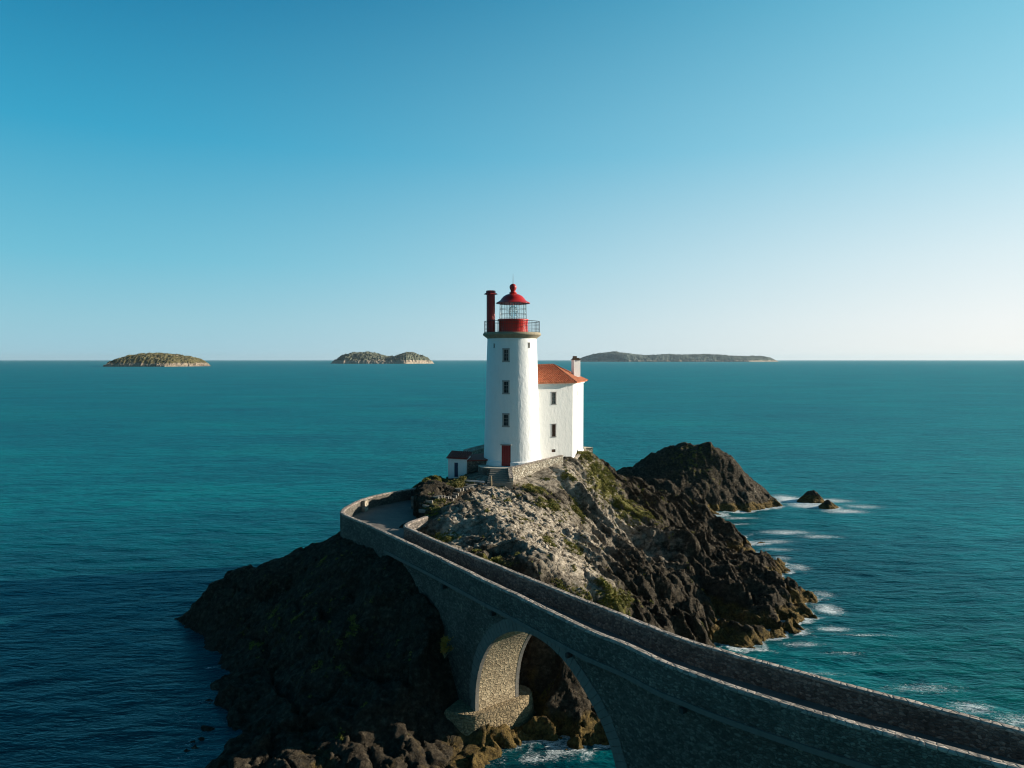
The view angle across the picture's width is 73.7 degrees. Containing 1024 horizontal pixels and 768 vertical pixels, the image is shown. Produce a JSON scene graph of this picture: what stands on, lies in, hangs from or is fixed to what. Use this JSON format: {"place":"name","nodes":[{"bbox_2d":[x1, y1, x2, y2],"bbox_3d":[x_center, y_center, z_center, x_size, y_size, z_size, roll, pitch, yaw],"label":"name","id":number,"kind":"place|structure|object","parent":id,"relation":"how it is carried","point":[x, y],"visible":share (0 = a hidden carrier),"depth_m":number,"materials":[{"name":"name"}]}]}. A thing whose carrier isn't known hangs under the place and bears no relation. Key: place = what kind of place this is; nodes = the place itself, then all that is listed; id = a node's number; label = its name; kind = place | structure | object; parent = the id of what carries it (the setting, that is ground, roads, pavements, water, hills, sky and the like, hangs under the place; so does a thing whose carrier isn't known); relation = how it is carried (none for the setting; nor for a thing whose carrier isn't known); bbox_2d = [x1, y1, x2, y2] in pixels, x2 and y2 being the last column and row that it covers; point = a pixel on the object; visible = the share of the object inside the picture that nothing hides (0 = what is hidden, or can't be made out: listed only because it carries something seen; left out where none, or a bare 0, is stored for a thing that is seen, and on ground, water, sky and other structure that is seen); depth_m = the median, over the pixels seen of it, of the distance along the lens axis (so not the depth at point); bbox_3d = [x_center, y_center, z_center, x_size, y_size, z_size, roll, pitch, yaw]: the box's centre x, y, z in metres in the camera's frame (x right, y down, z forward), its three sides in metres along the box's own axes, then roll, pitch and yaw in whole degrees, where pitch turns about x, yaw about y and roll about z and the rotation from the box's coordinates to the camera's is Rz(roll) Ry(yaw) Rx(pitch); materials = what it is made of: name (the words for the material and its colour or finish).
{"place":"outdoors","nodes":[
{"label":"outdoors","id":0,"kind":"place"},
{"bbox_2d":[0,360,1023,767],"bbox_3d":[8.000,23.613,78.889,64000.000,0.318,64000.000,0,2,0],"label":"sea","id":1,"kind":"structure","parent":0,"point":[140,508],"depth_m":129.87,"materials":[{"name":"teal liquid"}]},
{"bbox_2d":[103,352,209,366],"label":"island","id":2,"kind":"structure","parent":1,"relation":"in","point":[149,359],"depth_m":2643.07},
{"bbox_2d":[330,351,433,363],"bbox_3d":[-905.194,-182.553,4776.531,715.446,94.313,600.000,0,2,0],"label":"island","id":3,"kind":"structure","parent":1,"relation":"in","point":[367,357],"depth_m":4562.96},
{"bbox_2d":[174,452,817,767],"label":"headland","id":4,"kind":"structure","parent":1,"relation":"in","point":[277,716],"depth_m":57.63,"materials":[{"name":"stone"}]},
{"bbox_2d":[411,496,413,508],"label":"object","id":5,"kind":"structure","parent":4,"relation":"on","point":[412,499],"depth_m":73.03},
{"bbox_2d":[419,485,472,512],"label":"stone stairs","id":6,"kind":"structure","parent":4,"relation":"on","point":[447,497],"depth_m":70.85,"materials":[{"name":"stone"}]},
{"bbox_2d":[438,634,453,657],"bbox_3d":[-4.671,18.494,48.252,1.240,1.836,1.338,0,2,0],"label":"bush","id":7,"kind":"object","parent":4,"relation":"on","point":[443,643],"visible":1,"depth_m":48.10,"materials":[{"name":"green plant"}]},
{"bbox_2d":[447,479,463,487],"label":"bush","id":8,"kind":"object","parent":4,"relation":"on","point":[457,484],"visible":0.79,"depth_m":76.10,"materials":[{"name":"green plant"}]},
{"bbox_2d":[446,450,471,477],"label":"shed","id":9,"kind":"structure","parent":4,"relation":"on","point":[457,464],"depth_m":83.30,"materials":[{"name":"paint"}]},
{"bbox_2d":[454,463,457,476],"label":"door","id":10,"kind":"structure","parent":9,"relation":"in","point":[455,464],"depth_m":83.31,"materials":[{"name":"blue paint"}]},
{"bbox_2d":[456,476,466,484],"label":"bush","id":11,"kind":"object","parent":4,"relation":"on","point":[463,478],"visible":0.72,"depth_m":77.58,"materials":[{"name":"green plant"}]},
{"bbox_2d":[464,480,484,485],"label":"stone landing","id":12,"kind":"object","parent":4,"relation":"on","point":[474,481],"visible":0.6,"depth_m":77.85,"materials":[{"name":"stone"}]},
{"bbox_2d":[463,444,487,472],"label":"stone annex","id":13,"kind":"object","parent":4,"relation":"on","point":[475,459],"visible":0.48,"depth_m":83.77,"materials":[{"name":"grey stone"}]},
{"bbox_2d":[468,484,488,491],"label":"stone landing","id":14,"kind":"object","parent":4,"relation":"on","point":[474,486],"visible":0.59,"depth_m":77.19,"materials":[{"name":"stone"}]},
{"bbox_2d":[478,465,507,475],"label":"stone wall","id":15,"kind":"structure","parent":4,"relation":"on","point":[483,470],"depth_m":80.75,"materials":[{"name":"grey stone"}]},
{"bbox_2d":[478,465,507,467],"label":"platform","id":16,"kind":"structure","parent":4,"relation":"on","point":[493,466],"depth_m":82.02,"materials":[{"name":"grey stone"}]},
{"bbox_2d":[483,284,540,466],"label":"lighthouse","id":17,"kind":"object","parent":16,"relation":"on","point":[511,437],"visible":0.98,"depth_m":82.40,"materials":[{"name":"paint"}]},
{"bbox_2d":[502,348,509,361],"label":"window","id":18,"kind":"structure","parent":17,"relation":"in","point":[505,351],"depth_m":81.94,"materials":[{"name":"black glass"}]},
{"bbox_2d":[502,380,509,393],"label":"window","id":19,"kind":"structure","parent":17,"relation":"in","point":[505,383],"depth_m":81.96,"materials":[{"name":"black glass"}]},
{"bbox_2d":[502,413,509,426],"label":"window","id":20,"kind":"structure","parent":17,"relation":"in","point":[505,416],"depth_m":81.98,"materials":[{"name":"black glass"}]},
{"bbox_2d":[500,444,511,465],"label":"door","id":21,"kind":"structure","parent":17,"relation":"in","point":[506,448],"depth_m":81.98,"materials":[{"name":"red paint"}]},
{"bbox_2d":[248,451,740,739],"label":"grass","id":22,"kind":"structure","parent":4,"relation":"on","point":[552,505],"depth_m":68.07,"materials":[{"name":"green plant"}]},
{"bbox_2d":[487,470,511,488],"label":"stone steps","id":23,"kind":"structure","parent":4,"relation":"on","point":[500,478],"depth_m":78.56,"materials":[{"name":"stone"}]},
{"bbox_2d":[508,455,562,488],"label":"stone wall","id":24,"kind":"structure","parent":4,"relation":"on","point":[521,471],"depth_m":82.10,"materials":[{"name":"beige stone"}]},
{"bbox_2d":[537,356,587,458],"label":"keepers house","id":25,"kind":"structure","parent":4,"relation":"on","point":[560,395],"depth_m":87.68,"materials":[{"name":"paint"}]},
{"bbox_2d":[551,424,555,437],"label":"window","id":26,"kind":"structure","parent":25,"relation":"in","point":[553,426],"depth_m":87.19,"materials":[{"name":"black glass"}]},
{"bbox_2d":[551,392,556,404],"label":"window","id":27,"kind":"structure","parent":25,"relation":"in","point":[553,394],"depth_m":86.99,"materials":[{"name":"grey glass"}]},
{"bbox_2d":[583,447,592,452],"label":"stone wall","id":28,"kind":"structure","parent":4,"relation":"on","point":[589,449],"depth_m":92.06,"materials":[{"name":"beige stone"}]},
{"bbox_2d":[340,488,1023,767],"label":"stone bridge","id":29,"kind":"structure","parent":4,"relation":"on","point":[653,710],"depth_m":34.84,"materials":[{"name":"stone"}]},
{"bbox_2d":[580,351,777,361],"bbox_3d":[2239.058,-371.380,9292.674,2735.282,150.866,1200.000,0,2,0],"label":"island","id":30,"kind":"structure","parent":1,"relation":"in","point":[614,356],"depth_m":8865.76,"materials":[{"name":"grey stone"}]},
{"bbox_2d":[616,442,782,514],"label":"sea rock","id":31,"kind":"object","parent":1,"relation":"in","point":[718,479],"visible":0.53,"depth_m":122.93,"materials":[{"name":"stone"}]},
{"bbox_2d":[797,490,823,502],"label":"sea rock","id":32,"kind":"object","parent":1,"relation":"in","point":[812,496],"visible":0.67,"depth_m":126.84,"materials":[{"name":"brown stone"}]},
{"bbox_2d":[818,500,838,508],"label":"sea rock","id":33,"kind":"object","parent":1,"relation":"in","point":[827,504],"visible":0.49,"depth_m":121.35,"materials":[{"name":"stone"}]},
{"bbox_2d":[0,0,1023,359],"label":"sky","id":34,"kind":"structure","parent":0,"point":[202,179],"materials":[{"name":"blue"}]},
{"bbox_2d":[352,500,1023,765],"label":"road","id":35,"kind":"structure","parent":0,"point":[391,518],"depth_m":36.04,"materials":[{"name":"grey concrete"}]}
]}

